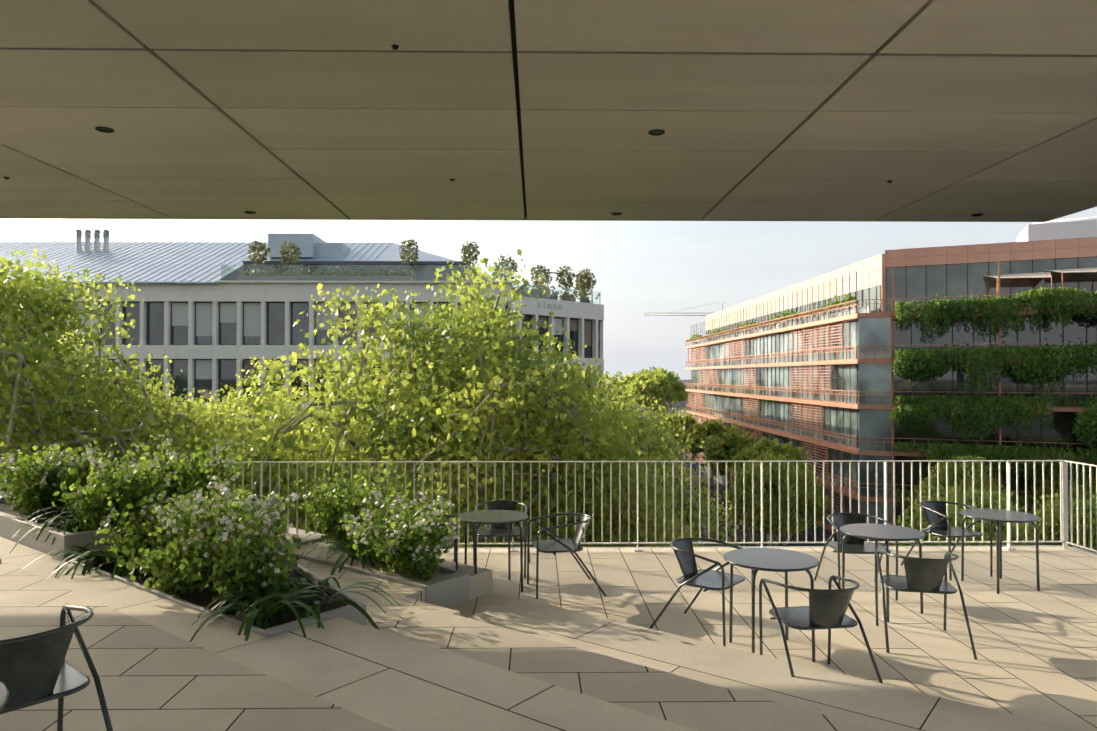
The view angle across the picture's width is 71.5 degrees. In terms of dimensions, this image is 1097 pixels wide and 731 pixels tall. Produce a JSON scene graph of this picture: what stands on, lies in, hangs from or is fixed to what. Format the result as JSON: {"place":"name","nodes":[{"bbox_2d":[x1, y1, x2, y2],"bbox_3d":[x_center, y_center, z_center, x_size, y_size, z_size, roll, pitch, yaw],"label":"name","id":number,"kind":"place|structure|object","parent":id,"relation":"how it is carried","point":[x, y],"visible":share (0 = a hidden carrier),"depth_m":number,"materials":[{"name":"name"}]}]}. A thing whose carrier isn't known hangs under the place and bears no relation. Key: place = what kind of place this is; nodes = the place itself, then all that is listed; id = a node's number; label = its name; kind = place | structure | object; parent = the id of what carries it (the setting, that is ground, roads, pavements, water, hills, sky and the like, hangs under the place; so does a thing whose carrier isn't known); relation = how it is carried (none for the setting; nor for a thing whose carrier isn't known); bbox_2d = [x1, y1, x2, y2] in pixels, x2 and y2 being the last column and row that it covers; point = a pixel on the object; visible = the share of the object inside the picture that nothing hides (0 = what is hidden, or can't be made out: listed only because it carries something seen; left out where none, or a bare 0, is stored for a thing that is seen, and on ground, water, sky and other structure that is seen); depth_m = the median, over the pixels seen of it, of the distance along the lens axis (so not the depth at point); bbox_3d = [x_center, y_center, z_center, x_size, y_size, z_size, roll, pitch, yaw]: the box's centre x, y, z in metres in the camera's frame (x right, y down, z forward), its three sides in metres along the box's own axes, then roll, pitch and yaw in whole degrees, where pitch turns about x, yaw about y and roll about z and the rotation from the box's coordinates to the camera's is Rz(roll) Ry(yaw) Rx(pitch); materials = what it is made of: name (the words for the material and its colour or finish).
{"place":"outdoors","nodes":[
{"label":"outdoors","id":0,"kind":"place"},
{"bbox_2d":[0,560,393,730],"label":"terrace paving","id":1,"kind":"structure","parent":0,"point":[153,678],"depth_m":4.11,"materials":[{"name":"beige stone"}]},
{"bbox_2d":[0,680,8,712],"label":"table","id":2,"kind":"object","parent":1,"relation":"on","point":[4,693],"visible":1,"depth_m":2.24,"materials":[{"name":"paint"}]},
{"bbox_2d":[0,604,112,730],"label":"chair","id":3,"kind":"object","parent":1,"relation":"on","point":[36,668],"visible":1,"depth_m":2.86,"materials":[{"name":"paint"}]},
{"bbox_2d":[0,536,266,652],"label":"step","id":4,"kind":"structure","parent":1,"relation":"on","point":[179,620],"depth_m":5.62,"materials":[{"name":"beige concrete"}]},
{"bbox_2d":[10,499,409,641],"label":"planting strap leaves","id":5,"kind":"object","parent":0,"point":[303,597],"visible":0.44,"depth_m":5.64,"materials":[{"name":"green plant"}]},
{"bbox_2d":[0,478,491,627],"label":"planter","id":6,"kind":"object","parent":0,"point":[480,582],"depth_m":7.26,"materials":[{"name":"beige concrete"}]},
{"bbox_2d":[70,545,365,637],"bbox_3d":[-2.536,2.042,6.531,3.180,0.600,1.688,-1,-1,38],"label":"planter","id":7,"kind":"object","parent":6,"relation":"on","point":[197,599],"visible":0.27,"depth_m":5.72,"materials":[{"name":"stone"}]},
{"bbox_2d":[0,434,460,586],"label":"flowers","id":8,"kind":"object","parent":7,"relation":"in","point":[221,487],"visible":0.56,"depth_m":7.10,"materials":[{"name":"plant"}]},
{"bbox_2d":[0,431,462,603],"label":"planting shrub","id":9,"kind":"object","parent":6,"relation":"on","point":[180,575],"depth_m":7.23,"materials":[{"name":"green plant"}]},
{"bbox_2d":[259,256,592,290],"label":"rooftop planters","id":10,"kind":"object","parent":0,"point":[547,271],"visible":0.04,"depth_m":59.21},
{"bbox_2d":[247,239,596,290],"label":"rooftop trees","id":11,"kind":"object","parent":10,"relation":"in","point":[466,249],"visible":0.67,"depth_m":54.79,"materials":[{"name":"green plant"}]},
{"bbox_2d":[217,617,697,730],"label":"terrace step","id":12,"kind":"object","parent":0,"point":[391,681],"visible":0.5,"depth_m":4.10,"materials":[{"name":"beige stone"}]},
{"bbox_2d":[0,0,1096,221],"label":"ceiling","id":13,"kind":"structure","parent":0,"point":[842,110],"depth_m":7.16,"materials":[{"name":"beige concrete"}]},
{"bbox_2d":[3,44,983,216],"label":"ceiling lights","id":14,"kind":"object","parent":13,"relation":"in","point":[656,132],"visible":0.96,"depth_m":7.81},
{"bbox_2d":[0,207,1096,379],"label":"sky","id":15,"kind":"structure","parent":0,"point":[639,268],"materials":[{"name":"white"}]},
{"bbox_2d":[378,609,880,730],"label":"terrace step","id":16,"kind":"object","parent":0,"point":[687,702],"visible":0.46,"depth_m":4.60,"materials":[{"name":"beige stone"}]},
{"bbox_2d":[603,383,687,405],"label":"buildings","id":17,"kind":"structure","parent":0,"point":[681,403],"depth_m":400.93,"materials":[{"name":"grey"}]},
{"bbox_2d":[605,380,827,546],"bbox_3d":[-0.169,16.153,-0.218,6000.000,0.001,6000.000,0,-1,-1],"label":"ground","id":18,"kind":"structure","parent":0,"point":[757,537],"depth_m":82.11,"materials":[{"name":"green plant"}]},
{"bbox_2d":[0,283,603,423],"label":"grey building walls","id":19,"kind":"structure","parent":18,"relation":"on","point":[206,337],"depth_m":52.01,"materials":[{"name":"grey concrete"}]},
{"bbox_2d":[0,241,454,282],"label":"roof","id":20,"kind":"structure","parent":19,"relation":"on","point":[168,262],"depth_m":58.40,"materials":[{"name":"grey metal"}]},
{"bbox_2d":[75,229,109,251],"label":"chimneys","id":21,"kind":"object","parent":20,"relation":"on","point":[96,235],"visible":0.98,"depth_m":60.41,"materials":[{"name":"silver metal"}]},
{"bbox_2d":[215,233,511,282],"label":"rooftop structure","id":22,"kind":"object","parent":20,"relation":"on","point":[311,246],"visible":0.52,"depth_m":58.09,"materials":[{"name":"grey metal"}]},
{"bbox_2d":[221,264,600,303],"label":"roof railing","id":23,"kind":"object","parent":19,"relation":"on","point":[246,272],"visible":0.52,"depth_m":51.65,"materials":[{"name":"clear glass"}]},
{"bbox_2d":[0,249,1096,553],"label":"trees","id":24,"kind":"object","parent":18,"relation":"on","point":[606,413],"depth_m":16.71,"materials":[{"name":"green plant"}]},
{"bbox_2d":[644,302,731,315],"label":"tower crane","id":25,"kind":"object","parent":18,"relation":"on","point":[685,314],"visible":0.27,"depth_m":481.77,"materials":[{"name":"beige paint"}]},
{"bbox_2d":[685,237,1096,545],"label":"red building","id":26,"kind":"structure","parent":18,"relation":"on","point":[865,274],"depth_m":70.28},
{"bbox_2d":[691,305,891,545],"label":"building windows","id":27,"kind":"structure","parent":26,"relation":"attached to","point":[876,423],"depth_m":71.59,"materials":[{"name":"grey glass"}]},
{"bbox_2d":[687,287,1096,514],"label":"hanging plants","id":28,"kind":"object","parent":26,"relation":"on","point":[1036,365],"visible":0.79,"depth_m":58.53,"materials":[{"name":"green plant"}]},
{"bbox_2d":[705,257,1096,527],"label":"red building glass","id":29,"kind":"object","parent":26,"relation":"attached to","point":[1074,329],"visible":0.29,"depth_m":62.90,"materials":[{"name":"glass"}]},
{"bbox_2d":[439,547,1096,730],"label":"terrace paving","id":30,"kind":"structure","parent":0,"point":[1036,651],"depth_m":6.93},
{"bbox_2d":[0,496,276,562],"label":"planter","id":31,"kind":"object","parent":30,"relation":"on","point":[11,521],"visible":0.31,"depth_m":7.39,"materials":[{"name":"concrete"}]},
{"bbox_2d":[275,535,468,607],"bbox_3d":[-1.866,2.181,8.000,2.620,0.360,0.849,-1,-1,38],"label":"planter","id":32,"kind":"object","parent":30,"relation":"on","point":[451,589],"visible":0.25,"depth_m":7.17,"materials":[{"name":"concrete"}]},
{"bbox_2d":[403,512,457,572],"bbox_3d":[-1.285,1.896,7.796,0.695,0.737,0.642,0,-1,-9],"label":"chair","id":33,"kind":"object","parent":30,"relation":"on","point":[454,543],"visible":0.31,"depth_m":7.58,"materials":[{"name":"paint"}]},
{"bbox_2d":[458,510,527,591],"bbox_3d":[-0.563,1.893,7.747,0.717,0.730,0.717,0,-1,-18],"label":"table","id":34,"kind":"object","parent":30,"relation":"on","point":[480,517],"visible":0.96,"depth_m":7.65,"materials":[{"name":"paint"}]},
{"bbox_2d":[473,500,529,577],"bbox_3d":[-0.524,1.905,8.449,0.642,0.737,0.695,0,-1,-1],"label":"chair","id":35,"kind":"object","parent":30,"relation":"on","point":[497,530],"visible":0.62,"depth_m":8.39,"materials":[{"name":"paint"}]},
{"bbox_2d":[0,460,1096,551],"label":"railing","id":36,"kind":"object","parent":30,"relation":"on","point":[1064,490],"visible":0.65,"depth_m":9.40,"materials":[{"name":"grey metal"}]},
{"bbox_2d":[527,513,606,598],"bbox_3d":[0.169,1.895,7.689,0.695,0.737,0.642,0,-1,-11],"label":"chair","id":37,"kind":"object","parent":30,"relation":"on","point":[560,545],"visible":0.98,"depth_m":7.65,"materials":[{"name":"paint"}]},
{"bbox_2d":[649,538,753,646],"bbox_3d":[1.301,1.878,6.456,0.695,0.737,0.642,-1,-1,39],"label":"chair","id":38,"kind":"object","parent":30,"relation":"on","point":[707,578],"visible":0.88,"depth_m":6.41,"materials":[{"name":"paint"}]},
{"bbox_2d":[723,548,818,661],"bbox_3d":[1.736,1.869,5.953,0.717,0.730,0.717,0,-1,-7],"label":"table","id":39,"kind":"object","parent":30,"relation":"on","point":[771,559],"visible":0.98,"depth_m":5.87,"materials":[{"name":"paint"}]},
{"bbox_2d":[759,575,882,683],"bbox_3d":[1.885,1.863,5.324,0.642,0.737,0.695,0,-1,-9],"label":"chair","id":40,"kind":"object","parent":30,"relation":"on","point":[826,608],"visible":0.92,"depth_m":5.19,"materials":[{"name":"paint"}]},
{"bbox_2d":[814,512,897,599],"bbox_3d":[3.093,1.894,7.666,0.642,0.737,0.695,0,-1,3],"label":"chair","id":41,"kind":"object","parent":30,"relation":"on","point":[855,545],"visible":0.73,"depth_m":7.72,"materials":[{"name":"paint"}]},
{"bbox_2d":[840,523,924,621],"bbox_3d":[3.059,1.883,6.994,0.717,0.730,0.717,0,-1,-30],"label":"table","id":42,"kind":"object","parent":30,"relation":"on","point":[886,533],"visible":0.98,"depth_m":6.92,"materials":[{"name":"paint"}]},
{"bbox_2d":[875,549,976,659],"bbox_3d":[3.017,1.875,6.184,0.642,0.737,0.695,0,-1,13],"label":"chair","id":43,"kind":"object","parent":30,"relation":"on","point":[925,575],"visible":1,"depth_m":6.04,"materials":[{"name":"paint"}]},
{"bbox_2d":[900,501,992,579],"bbox_3d":[4.401,1.904,8.425,0.642,0.737,0.695,0,-1,-16],"label":"chair","id":44,"kind":"object","parent":30,"relation":"on","point":[937,517],"visible":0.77,"depth_m":8.42,"materials":[{"name":"paint"}]},
{"bbox_2d":[959,508,1040,593],"bbox_3d":[4.627,1.894,7.819,0.717,0.730,0.717,0,-1,-12],"label":"table","id":45,"kind":"object","parent":30,"relation":"on","point":[998,516],"visible":1,"depth_m":7.71,"materials":[{"name":"paint"}]},
{"bbox_2d":[449,545,1096,555],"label":"terrace curb","id":46,"kind":"structure","parent":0,"point":[1083,550],"depth_m":9.55,"materials":[{"name":"concrete"}]},
{"bbox_2d":[467,598,1081,730],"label":"terrace step","id":47,"kind":"object","parent":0,"point":[873,704],"visible":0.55,"depth_m":5.07,"materials":[{"name":"beige stone"}]},
{"bbox_2d":[988,216,1096,295],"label":"building","id":48,"kind":"structure","parent":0,"point":[1085,227],"depth_m":62.64,"materials":[{"name":"white metal"}]}
]}

